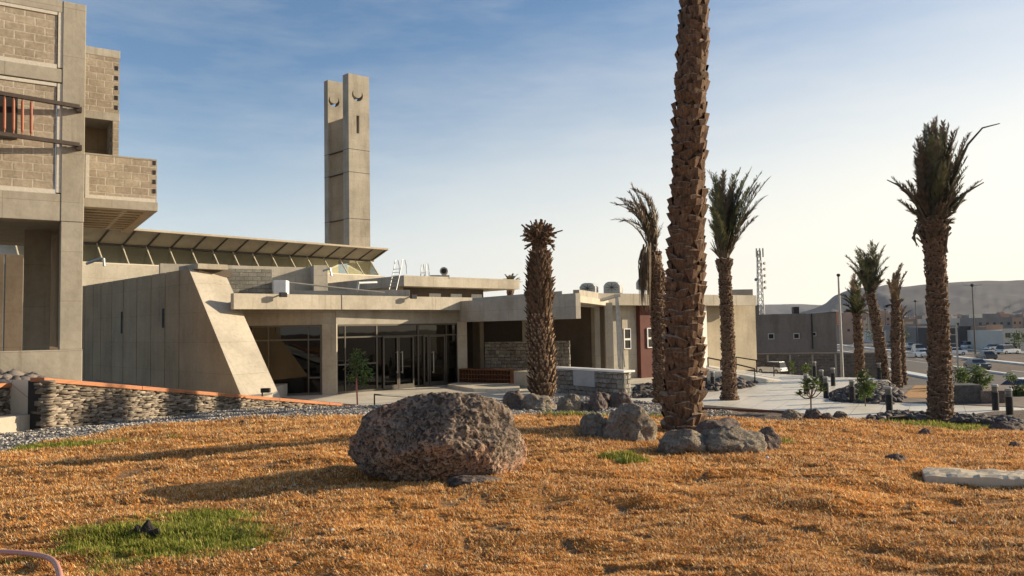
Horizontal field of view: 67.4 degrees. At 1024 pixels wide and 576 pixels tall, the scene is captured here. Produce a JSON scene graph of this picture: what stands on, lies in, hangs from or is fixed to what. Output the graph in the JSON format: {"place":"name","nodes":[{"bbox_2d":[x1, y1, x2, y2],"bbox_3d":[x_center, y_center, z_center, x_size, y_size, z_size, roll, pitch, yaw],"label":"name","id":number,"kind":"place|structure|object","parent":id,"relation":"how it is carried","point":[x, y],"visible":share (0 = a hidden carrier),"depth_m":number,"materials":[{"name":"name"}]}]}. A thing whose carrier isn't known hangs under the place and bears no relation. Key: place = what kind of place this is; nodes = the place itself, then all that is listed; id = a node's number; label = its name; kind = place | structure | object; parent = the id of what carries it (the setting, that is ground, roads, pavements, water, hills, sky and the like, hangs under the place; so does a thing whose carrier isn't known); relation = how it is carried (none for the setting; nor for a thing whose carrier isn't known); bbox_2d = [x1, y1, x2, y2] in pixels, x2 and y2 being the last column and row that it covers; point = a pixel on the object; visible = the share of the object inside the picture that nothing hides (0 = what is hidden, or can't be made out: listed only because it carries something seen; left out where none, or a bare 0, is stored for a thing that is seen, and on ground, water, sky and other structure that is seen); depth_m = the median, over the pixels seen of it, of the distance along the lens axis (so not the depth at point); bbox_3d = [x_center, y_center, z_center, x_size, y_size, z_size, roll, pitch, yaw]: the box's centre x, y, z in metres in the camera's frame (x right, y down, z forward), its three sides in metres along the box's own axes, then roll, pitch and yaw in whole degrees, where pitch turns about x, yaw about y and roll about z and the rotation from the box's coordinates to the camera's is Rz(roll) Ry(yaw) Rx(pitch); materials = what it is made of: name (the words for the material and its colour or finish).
{"place":"outdoors","nodes":[
{"label":"outdoors","id":0,"kind":"place"},
{"bbox_2d":[0,380,29,413],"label":"ramp path","id":1,"kind":"structure","parent":0,"point":[18,400],"depth_m":16.32,"materials":[{"name":"concrete"}]},
{"bbox_2d":[0,396,731,451],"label":"gravel","id":2,"kind":"structure","parent":0,"point":[209,417],"depth_m":16.75,"materials":[{"name":"gravel"}]},
{"bbox_2d":[0,335,1023,575],"bbox_3d":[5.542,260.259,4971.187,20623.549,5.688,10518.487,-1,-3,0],"label":"ground","id":3,"kind":"structure","parent":0,"point":[571,549],"depth_m":6.67,"materials":[{"name":"plant"}]},
{"bbox_2d":[0,383,11,414],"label":"stone wall","id":4,"kind":"structure","parent":3,"relation":"on","point":[5,408],"depth_m":16.28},
{"bbox_2d":[0,368,45,379],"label":"stone mound","id":5,"kind":"object","parent":4,"relation":"on","point":[13,374],"visible":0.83,"depth_m":17.15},
{"bbox_2d":[0,414,29,432],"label":"concrete ledge","id":6,"kind":"object","parent":3,"relation":"on","point":[14,422],"visible":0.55,"depth_m":15.73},
{"bbox_2d":[0,549,63,575],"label":"hose","id":7,"kind":"object","parent":3,"relation":"on","point":[54,562],"visible":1,"depth_m":5.30,"materials":[{"name":"pink rubber"}]},
{"bbox_2d":[140,519,154,537],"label":"rock","id":8,"kind":"object","parent":3,"relation":"on","point":[148,527],"visible":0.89,"depth_m":5.92,"materials":[{"name":"black stone"}]},
{"bbox_2d":[82,378,286,397],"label":"terrace","id":9,"kind":"structure","parent":3,"relation":"on","point":[281,389],"depth_m":34.20,"materials":[{"name":"grey concrete"}]},
{"bbox_2d":[0,0,157,380],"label":"concrete building","id":10,"kind":"structure","parent":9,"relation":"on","point":[46,52],"depth_m":19.08,"materials":[{"name":"concrete"}]},
{"bbox_2d":[0,91,81,150],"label":"balustrade","id":11,"kind":"object","parent":10,"relation":"on","point":[46,101],"visible":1,"depth_m":18.28,"materials":[{"name":"brown metal"}]},
{"bbox_2d":[82,263,279,397],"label":"panelled wing","id":12,"kind":"structure","parent":9,"relation":"on","point":[185,327],"depth_m":33.14,"materials":[{"name":"concrete"}]},
{"bbox_2d":[159,263,309,290],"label":"parapet wall","id":13,"kind":"structure","parent":12,"relation":"on","point":[297,274],"depth_m":45.26,"materials":[{"name":"concrete"}]},
{"bbox_2d":[0,228,387,350],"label":"skylight hall","id":14,"kind":"structure","parent":9,"relation":"on","point":[136,252],"depth_m":51.37,"materials":[{"name":"beige paint"}]},
{"bbox_2d":[28,377,358,429],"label":"stone wall","id":15,"kind":"structure","parent":3,"relation":"on","point":[55,402],"depth_m":17.57,"materials":[{"name":"stone"}]},
{"bbox_2d":[324,73,369,264],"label":"tower","id":16,"kind":"structure","parent":3,"relation":"on","point":[347,169],"depth_m":67.62,"materials":[{"name":"concrete"}]},
{"bbox_2d":[343,348,374,404],"bbox_3d":[-4.345,2.735,21.922,0.970,2.062,0.752,-1,-3,0],"label":"sapling","id":17,"kind":"object","parent":3,"relation":"on","point":[354,361],"visible":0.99,"depth_m":21.87,"materials":[{"name":"plant"}]},
{"bbox_2d":[328,275,519,297],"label":"roof block","id":18,"kind":"structure","parent":3,"relation":"on","point":[427,286],"depth_m":51.24,"materials":[{"name":"concrete"}]},
{"bbox_2d":[347,392,526,482],"bbox_3d":[-0.781,1.588,8.099,1.887,1.012,1.208,-1,-3,0],"label":"boulder","id":19,"kind":"object","parent":3,"relation":"on","point":[430,436],"visible":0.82,"depth_m":7.71,"materials":[{"name":"stone"}]},
{"bbox_2d":[446,474,502,487],"bbox_3d":[-0.398,1.902,7.590,0.540,0.112,0.465,-4,-4,45],"label":"rock","id":20,"kind":"object","parent":3,"relation":"on","point":[454,481],"visible":0.58,"depth_m":7.49,"materials":[{"name":"grey stone"}]},
{"bbox_2d":[503,390,523,409],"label":"rock","id":21,"kind":"object","parent":3,"relation":"on","point":[512,399],"visible":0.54,"depth_m":18.20,"materials":[{"name":"grey stone"}]},
{"bbox_2d":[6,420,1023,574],"bbox_3d":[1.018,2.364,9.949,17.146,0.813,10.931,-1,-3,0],"label":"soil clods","id":22,"kind":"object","parent":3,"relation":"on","point":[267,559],"visible":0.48,"depth_m":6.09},
{"bbox_2d":[520,393,556,409],"bbox_3d":[0.622,2.687,18.107,0.929,0.419,0.755,-1,-3,0],"label":"rock","id":23,"kind":"object","parent":3,"relation":"on","point":[535,401],"visible":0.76,"depth_m":17.90,"materials":[{"name":"grey stone"}]},
{"bbox_2d":[520,219,562,397],"bbox_3d":[0.910,0.648,22.246,1.281,5.553,2.146,-1,-3,0],"label":"palm tree","id":24,"kind":"object","parent":3,"relation":"on","point":[539,299],"visible":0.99,"depth_m":21.39,"materials":[{"name":"plant"}]},
{"bbox_2d":[557,393,580,411],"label":"rock","id":25,"kind":"object","parent":3,"relation":"on","point":[569,402],"visible":0.79,"depth_m":17.19,"materials":[{"name":"grey stone"}]},
{"bbox_2d":[579,411,606,437],"bbox_3d":[1.207,1.985,11.075,0.469,0.392,0.418,-2,-3,22],"label":"rock","id":26,"kind":"object","parent":3,"relation":"on","point":[593,424],"visible":0.62,"depth_m":10.96,"materials":[{"name":"grey stone"}]},
{"bbox_2d":[589,392,607,411],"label":"rock","id":27,"kind":"object","parent":3,"relation":"on","point":[597,402],"visible":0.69,"depth_m":17.24,"materials":[{"name":"grey stone"}]},
{"bbox_2d":[609,392,632,407],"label":"rock","id":28,"kind":"object","parent":3,"relation":"on","point":[617,399],"visible":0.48,"depth_m":18.12,"materials":[{"name":"grey stone"}]},
{"bbox_2d":[602,403,657,441],"bbox_3d":[1.688,1.919,10.823,0.693,0.600,0.651,-3,-3,29],"label":"rock","id":29,"kind":"object","parent":3,"relation":"on","point":[632,421],"visible":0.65,"depth_m":10.65,"materials":[{"name":"grey stone"}]},
{"bbox_2d":[610,182,666,403],"bbox_3d":[3.987,0.557,23.917,1.780,7.822,1.747,-1,-3,0],"label":"palm tree","id":30,"kind":"object","parent":3,"relation":"on","point":[652,276],"visible":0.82,"depth_m":23.80,"materials":[{"name":"plant"}]},
{"bbox_2d":[656,429,707,453],"bbox_3d":[2.260,1.972,9.911,0.816,0.338,0.717,-1,-3,0],"label":"rock","id":31,"kind":"object","parent":3,"relation":"on","point":[679,441],"visible":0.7,"depth_m":9.69,"materials":[{"name":"grey stone"}]},
{"bbox_2d":[659,0,709,430],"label":"palm tree","id":32,"kind":"object","parent":3,"relation":"on","point":[683,394],"visible":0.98,"depth_m":12.01,"materials":[{"name":"plant"}]},
{"bbox_2d":[694,417,740,432],"bbox_3d":[3.036,2.117,11.410,0.790,0.358,0.653,-1,-3,0],"label":"rock","id":33,"kind":"object","parent":3,"relation":"on","point":[706,424],"visible":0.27,"depth_m":11.29,"materials":[{"name":"grey stone"}]},
{"bbox_2d":[700,425,766,453],"bbox_3d":[2.821,1.949,9.867,0.842,0.381,0.642,-1,-3,0],"label":"rock","id":34,"kind":"object","parent":3,"relation":"on","point":[724,439],"visible":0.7,"depth_m":9.67,"materials":[{"name":"grey stone"}]},
{"bbox_2d":[703,407,783,413],"bbox_3d":[6.649,4.353,26.572,5.568,0.450,0.050,-3,-4,33],"label":"timber edging","id":35,"kind":"object","parent":3,"relation":"on","point":[755,410],"depth_m":25.71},
{"bbox_2d":[754,248,766,313],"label":"telecom mast","id":36,"kind":"object","parent":3,"relation":"on","point":[757,279],"visible":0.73,"depth_m":189.94,"materials":[{"name":"metal"}]},
{"bbox_2d":[758,426,781,449],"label":"rock","id":37,"kind":"object","parent":3,"relation":"on","point":[773,440],"visible":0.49,"depth_m":10.35,"materials":[{"name":"grey stone"}]},
{"bbox_2d":[757,361,787,373],"bbox_3d":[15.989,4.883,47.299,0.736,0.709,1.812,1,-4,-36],"label":"parked car","id":38,"kind":"object","parent":3,"relation":"on","point":[781,367],"visible":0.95,"depth_m":46.83,"materials":[{"name":"white paint"}]},
{"bbox_2d":[732,289,838,352],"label":"grey house","id":39,"kind":"structure","parent":3,"relation":"on","point":[795,331],"depth_m":67.71,"materials":[{"name":"paint"}]},
{"bbox_2d":[782,409,802,419],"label":"rock","id":40,"kind":"object","parent":3,"relation":"on","point":[790,413],"visible":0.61,"depth_m":15.90,"materials":[{"name":"grey stone"}]},
{"bbox_2d":[794,374,828,408],"bbox_3d":[6.447,2.401,16.511,0.663,1.127,0.708,0,-3,-21],"label":"plumeria","id":41,"kind":"object","parent":3,"relation":"on","point":[814,382],"visible":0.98,"depth_m":16.48,"materials":[{"name":"plant"}]},
{"bbox_2d":[747,352,876,377],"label":"yard wall","id":42,"kind":"structure","parent":3,"relation":"on","point":[825,362],"depth_m":51.55,"materials":[{"name":"grey paint"}]},
{"bbox_2d":[803,409,821,419],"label":"rock","id":43,"kind":"object","parent":3,"relation":"on","point":[813,414],"visible":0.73,"depth_m":15.99,"materials":[{"name":"grey stone"}]},
{"bbox_2d":[837,274,843,376],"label":"lamp pole","id":44,"kind":"object","parent":3,"relation":"on","point":[841,343],"visible":0.91,"depth_m":45.85,"materials":[{"name":"metal"}]},
{"bbox_2d":[839,273,868,377],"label":"palm tree","id":45,"kind":"object","parent":3,"relation":"on","point":[857,304],"visible":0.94,"depth_m":40.76,"materials":[{"name":"plant"}]},
{"bbox_2d":[869,310,891,330],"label":"town house","id":46,"kind":"structure","parent":3,"relation":"on","point":[888,319],"depth_m":399.91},
{"bbox_2d":[884,262,907,387],"bbox_3d":[19.137,1.932,38.228,1.792,6.498,1.018,0,-3,-21],"label":"palm tree","id":47,"kind":"object","parent":3,"relation":"on","point":[894,286],"visible":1,"depth_m":38.26,"materials":[{"name":"plant"}]},
{"bbox_2d":[900,304,910,384],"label":"palm tree","id":48,"kind":"object","parent":3,"relation":"on","point":[903,359],"visible":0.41,"depth_m":42.71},
{"bbox_2d":[862,409,1023,424],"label":"stone mound","id":49,"kind":"object","parent":3,"relation":"on","point":[909,415],"visible":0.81,"depth_m":22.47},
{"bbox_2d":[887,114,999,423],"bbox_3d":[12.659,-0.471,22.714,3.150,9.495,1.912,0,-3,-22],"label":"palm tree","id":50,"kind":"object","parent":3,"relation":"on","point":[934,199],"visible":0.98,"depth_m":22.41,"materials":[{"name":"plant"}]},
{"bbox_2d":[900,385,1023,407],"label":"soil bed","id":51,"kind":"object","parent":3,"relation":"on","point":[1018,401],"visible":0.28,"depth_m":27.41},
{"bbox_2d":[905,385,927,397],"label":"dry turf","id":52,"kind":"structure","parent":51,"relation":"on","point":[918,391],"depth_m":30.69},
{"bbox_2d":[952,365,971,382],"bbox_3d":[19.265,3.931,32.815,1.027,1.280,0.740,-1,-3,0],"label":"shrub","id":53,"kind":"object","parent":51,"relation":"on","point":[961,375],"visible":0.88,"depth_m":32.80,"materials":[{"name":"green plant"}]},
{"bbox_2d":[953,383,982,402],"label":"stone plinth","id":54,"kind":"structure","parent":51,"relation":"on","point":[966,393],"depth_m":26.53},
{"bbox_2d":[965,364,993,388],"bbox_3d":[19.422,3.850,31.854,1.076,1.393,0.766,-2,-3,22],"label":"shrub","id":55,"kind":"object","parent":51,"relation":"on","point":[978,376],"visible":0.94,"depth_m":31.80,"materials":[{"name":"green plant"}]},
{"bbox_2d":[979,389,1004,402],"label":"stone block","id":56,"kind":"structure","parent":51,"relation":"on","point":[985,396],"depth_m":26.44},
{"bbox_2d":[1004,378,1023,395],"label":"shrub","id":57,"kind":"object","parent":51,"relation":"on","point":[1018,392],"visible":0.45,"depth_m":28.74,"materials":[{"name":"green plant"}]},
{"bbox_2d":[922,467,1023,486],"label":"stone slab","id":58,"kind":"structure","parent":3,"relation":"on","point":[982,477],"depth_m":7.95,"materials":[{"name":"stone"}]},
{"bbox_2d":[963,359,991,369],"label":"parked car","id":59,"kind":"object","parent":3,"relation":"on","point":[972,362],"visible":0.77,"depth_m":101.93,"materials":[{"name":"grey metal"}]},
{"bbox_2d":[960,314,1011,328],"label":"town house","id":60,"kind":"structure","parent":3,"relation":"on","point":[993,319],"depth_m":349.75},
{"bbox_2d":[975,351,997,359],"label":"parked car","id":61,"kind":"object","parent":3,"relation":"on","point":[987,355],"visible":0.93,"depth_m":126.87,"materials":[{"name":"white paint"}]},
{"bbox_2d":[988,421,1023,430],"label":"rock","id":62,"kind":"object","parent":3,"relation":"on","point":[1009,425],"visible":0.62,"depth_m":15.92,"materials":[{"name":"grey stone"}]},
{"bbox_2d":[1000,314,1022,327],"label":"town house","id":63,"kind":"structure","parent":3,"relation":"on","point":[1017,322],"depth_m":403.02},
{"bbox_2d":[514,370,530,387],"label":"concrete block","id":64,"kind":"structure","parent":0,"point":[520,378],"depth_m":37.04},
{"bbox_2d":[55,0,1023,304],"label":"sky","id":65,"kind":"structure","parent":0,"point":[488,119],"materials":[{"name":"blue"}]},
{"bbox_2d":[283,370,1023,420],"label":"plaza","id":66,"kind":"structure","parent":0,"point":[781,395],"depth_m":30.93,"materials":[{"name":"concrete"}]},
{"bbox_2d":[231,293,471,395],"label":"entrance pavilion","id":67,"kind":"structure","parent":66,"relation":"on","point":[306,344],"depth_m":35.77,"materials":[{"name":"concrete"}]},
{"bbox_2d":[223,269,271,293],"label":"block wall","id":68,"kind":"structure","parent":67,"relation":"on","point":[253,281],"depth_m":38.59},
{"bbox_2d":[273,280,288,293],"bbox_3d":[-11.709,-0.033,39.014,0.619,0.679,0.694,-1,-3,0],"label":"roof hatch","id":69,"kind":"object","parent":67,"relation":"on","point":[280,286],"visible":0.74,"depth_m":38.72,"materials":[{"name":"white paint"}]},
{"bbox_2d":[249,325,321,395],"bbox_3d":[-11.184,3.292,34.665,5.121,3.183,0.100,-1,-3,-8],"label":"window frame","id":70,"kind":"structure","parent":67,"relation":"in","point":[289,394],"depth_m":34.87,"materials":[{"name":"brown metal"}]},
{"bbox_2d":[289,282,384,292],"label":"roof duct","id":71,"kind":"object","parent":67,"relation":"on","point":[336,287],"visible":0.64,"depth_m":40.90,"materials":[{"name":"metal"}]},
{"bbox_2d":[272,290,409,295],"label":"roof deck","id":72,"kind":"structure","parent":67,"relation":"on","point":[386,293],"depth_m":43.98,"materials":[{"name":"grey concrete"}]},
{"bbox_2d":[310,265,327,290],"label":"roof pier","id":73,"kind":"structure","parent":72,"relation":"on","point":[318,276],"depth_m":45.52,"materials":[{"name":"concrete"}]},
{"bbox_2d":[382,336,398,389],"bbox_3d":[-5.860,3.621,37.285,0.182,2.571,0.907,-4,-4,44],"label":"door","id":74,"kind":"structure","parent":67,"relation":"in","point":[385,387],"depth_m":37.24,"materials":[{"name":"brown metal"}]},
{"bbox_2d":[337,323,457,393],"bbox_3d":[-5.473,3.370,37.872,0.100,3.207,7.468,-4,-4,44],"label":"window frame","id":75,"kind":"structure","parent":67,"relation":"in","point":[377,389],"depth_m":36.87,"materials":[{"name":"brown metal"}]},
{"bbox_2d":[398,335,413,387],"bbox_3d":[-5.198,3.644,37.971,0.182,2.571,0.961,-4,-4,44],"label":"door","id":76,"kind":"structure","parent":67,"relation":"in","point":[409,385],"depth_m":37.89,"materials":[{"name":"brown metal"}]},
{"bbox_2d":[423,335,428,385],"bbox_3d":[-4.364,3.679,38.925,0.060,2.571,0.336,-4,-4,44],"label":"door","id":77,"kind":"structure","parent":67,"relation":"in","point":[424,383],"depth_m":38.88,"materials":[{"name":"brown metal"}]},
{"bbox_2d":[429,335,445,385],"bbox_3d":[-3.800,3.695,39.422,0.182,2.571,1.078,-4,-4,44],"label":"door","id":78,"kind":"structure","parent":67,"relation":"in","point":[433,383],"depth_m":39.31,"materials":[{"name":"brown metal"}]},
{"bbox_2d":[448,382,519,391],"bbox_3d":[-1.301,4.754,36.800,5.251,0.140,3.290,-3,-3,30],"label":"plaza step","id":79,"kind":"object","parent":66,"relation":"on","point":[489,387],"visible":0.88,"depth_m":36.25,"materials":[{"name":"concrete"}]},
{"bbox_2d":[458,368,516,383],"bbox_3d":[-1.260,4.543,39.271,3.326,0.813,0.410,-3,-3,32],"label":"bench","id":80,"kind":"object","parent":66,"relation":"on","point":[474,375],"visible":0.69,"depth_m":39.20,"materials":[{"name":"brick"}]},
{"bbox_2d":[484,341,570,374],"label":"stone wall","id":81,"kind":"structure","parent":66,"relation":"on","point":[507,355],"depth_m":40.83,"materials":[{"name":"stone"}]},
{"bbox_2d":[459,291,613,368],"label":"side pavilion","id":82,"kind":"structure","parent":66,"relation":"on","point":[496,319],"depth_m":41.17,"materials":[{"name":"grey concrete"}]},
{"bbox_2d":[556,366,634,397],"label":"wall","id":83,"kind":"structure","parent":66,"relation":"on","point":[581,380],"depth_m":31.99,"materials":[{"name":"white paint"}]},
{"bbox_2d":[600,294,624,366],"bbox_3d":[4.404,1.871,33.661,0.386,3.138,1.717,0,-3,-17],"label":"spout","id":84,"kind":"object","parent":83,"relation":"on","point":[619,335],"visible":1,"depth_m":32.91,"materials":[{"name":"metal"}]},
{"bbox_2d":[632,382,653,397],"bbox_3d":[6.064,4.506,33.410,1.752,0.628,5.970,-2,-3,11],"label":"stone mound","id":85,"kind":"object","parent":66,"relation":"on","point":[643,390],"visible":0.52,"depth_m":31.97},
{"bbox_2d":[573,290,756,377],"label":"service building","id":86,"kind":"structure","parent":66,"relation":"on","point":[636,333],"depth_m":42.62,"materials":[{"name":"concrete"}]},
{"bbox_2d":[579,283,597,291],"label":"cooler unit","id":87,"kind":"object","parent":86,"relation":"on","point":[592,287],"visible":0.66,"depth_m":41.04,"materials":[{"name":"metal"}]},
{"bbox_2d":[603,282,622,292],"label":"cooler unit","id":88,"kind":"object","parent":86,"relation":"on","point":[612,287],"visible":0.85,"depth_m":41.54,"materials":[{"name":"metal"}]},
{"bbox_2d":[623,328,631,348],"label":"window","id":89,"kind":"structure","parent":86,"relation":"in","point":[626,331],"depth_m":42.12,"materials":[{"name":"white paint"}]},
{"bbox_2d":[622,318,636,377],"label":"wall","id":90,"kind":"structure","parent":86,"relation":"in","point":[630,359],"depth_m":42.29,"materials":[{"name":"paint"}]},
{"bbox_2d":[704,376,758,390],"bbox_3d":[10.312,4.495,36.658,2.860,0.837,8.006,-2,-3,15],"label":"stone mound","id":91,"kind":"object","parent":66,"relation":"on","point":[742,383],"visible":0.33,"depth_m":34.74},
{"bbox_2d":[706,167,769,399],"bbox_3d":[8.815,-0.104,29.642,2.755,9.354,1.904,-1,-3,0],"label":"palm tree","id":92,"kind":"object","parent":66,"relation":"on","point":[727,212],"visible":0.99,"depth_m":29.44,"materials":[{"name":"plant"}]},
{"bbox_2d":[706,365,780,382],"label":"access ramp","id":93,"kind":"structure","parent":66,"relation":"on","point":[749,376],"depth_m":37.70,"materials":[{"name":"concrete"}]},
{"bbox_2d":[855,367,877,405],"bbox_3d":[12.143,3.441,26.322,0.798,1.425,0.699,-1,-3,0],"label":"shrub","id":94,"kind":"object","parent":66,"relation":"on","point":[867,389],"visible":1,"depth_m":26.29,"materials":[{"name":"green plant"}]},
{"bbox_2d":[828,378,907,403],"bbox_3d":[14.539,4.161,31.556,2.820,0.832,10.140,-2,-3,24],"label":"stone mound","id":95,"kind":"object","parent":66,"relation":"on","point":[842,395],"visible":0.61,"depth_m":28.40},
{"bbox_2d":[846,239,890,381],"bbox_3d":[18.247,1.223,38.908,2.472,7.567,1.922,-1,-3,0],"label":"palm tree","id":96,"kind":"object","parent":66,"relation":"on","point":[869,277],"visible":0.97,"depth_m":38.80,"materials":[{"name":"plant"}]},
{"bbox_2d":[885,387,892,410],"bbox_3d":[11.938,3.539,24.316,0.204,0.820,0.199,-1,-3,0],"label":"bollard","id":97,"kind":"object","parent":66,"relation":"on","point":[889,399],"visible":0.98,"depth_m":24.25,"materials":[{"name":"metal"}]},
{"bbox_2d":[991,384,998,410],"bbox_3d":[15.417,3.488,24.505,0.204,0.820,0.199,-1,-3,0],"label":"bollard","id":98,"kind":"object","parent":66,"relation":"on","point":[995,397],"visible":1,"depth_m":24.43,"materials":[{"name":"metal"}]},
{"bbox_2d":[1005,388,1013,414],"bbox_3d":[14.885,3.419,22.990,0.204,0.820,0.199,-1,-3,0],"label":"bollard","id":99,"kind":"object","parent":66,"relation":"on","point":[1009,401],"visible":0.94,"depth_m":22.92,"materials":[{"name":"black metal"}]},
{"bbox_2d":[759,304,820,313],"bbox_3d":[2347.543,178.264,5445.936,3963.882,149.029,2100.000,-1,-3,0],"label":"hills","id":100,"kind":"structure","parent":0,"point":[778,308],"depth_m":5407.27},
{"bbox_2d":[799,280,1023,316],"bbox_3d":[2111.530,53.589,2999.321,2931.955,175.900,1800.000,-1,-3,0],"label":"hills","id":101,"kind":"structure","parent":0,"point":[991,297],"depth_m":2724.85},
{"bbox_2d":[837,339,1023,385],"bbox_3d":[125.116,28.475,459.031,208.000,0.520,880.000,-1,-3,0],"label":"road","id":102,"kind":"structure","parent":0,"point":[919,364],"depth_m":112.56,"materials":[{"name":"asphalt"}]},
{"bbox_2d":[836,323,853,343],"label":"house","id":103,"kind":"structure","parent":102,"relation":"on","point":[847,333],"depth_m":229.57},
{"bbox_2d":[837,340,1023,378],"bbox_3d":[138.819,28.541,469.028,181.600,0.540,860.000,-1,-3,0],"label":"kerbs","id":104,"kind":"structure","parent":102,"relation":"on","point":[915,374],"depth_m":118.25,"materials":[{"name":"paint"}]},
{"bbox_2d":[906,325,959,343],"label":"house","id":105,"kind":"structure","parent":102,"relation":"on","point":[911,331],"depth_m":211.95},
{"bbox_2d":[918,326,970,347],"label":"warehouse","id":106,"kind":"structure","parent":102,"relation":"on","point":[961,331],"depth_m":179.81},
{"bbox_2d":[951,325,1002,329],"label":"house","id":107,"kind":"structure","parent":102,"relation":"on","point":[993,327],"depth_m":171.69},
{"bbox_2d":[967,328,1023,349],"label":"house","id":108,"kind":"structure","parent":102,"relation":"on","point":[985,338],"depth_m":167.59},
{"bbox_2d":[995,345,1020,353],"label":"parked car","id":109,"kind":"object","parent":102,"relation":"on","point":[1006,349],"visible":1,"depth_m":147.17,"materials":[{"name":"white metal"}]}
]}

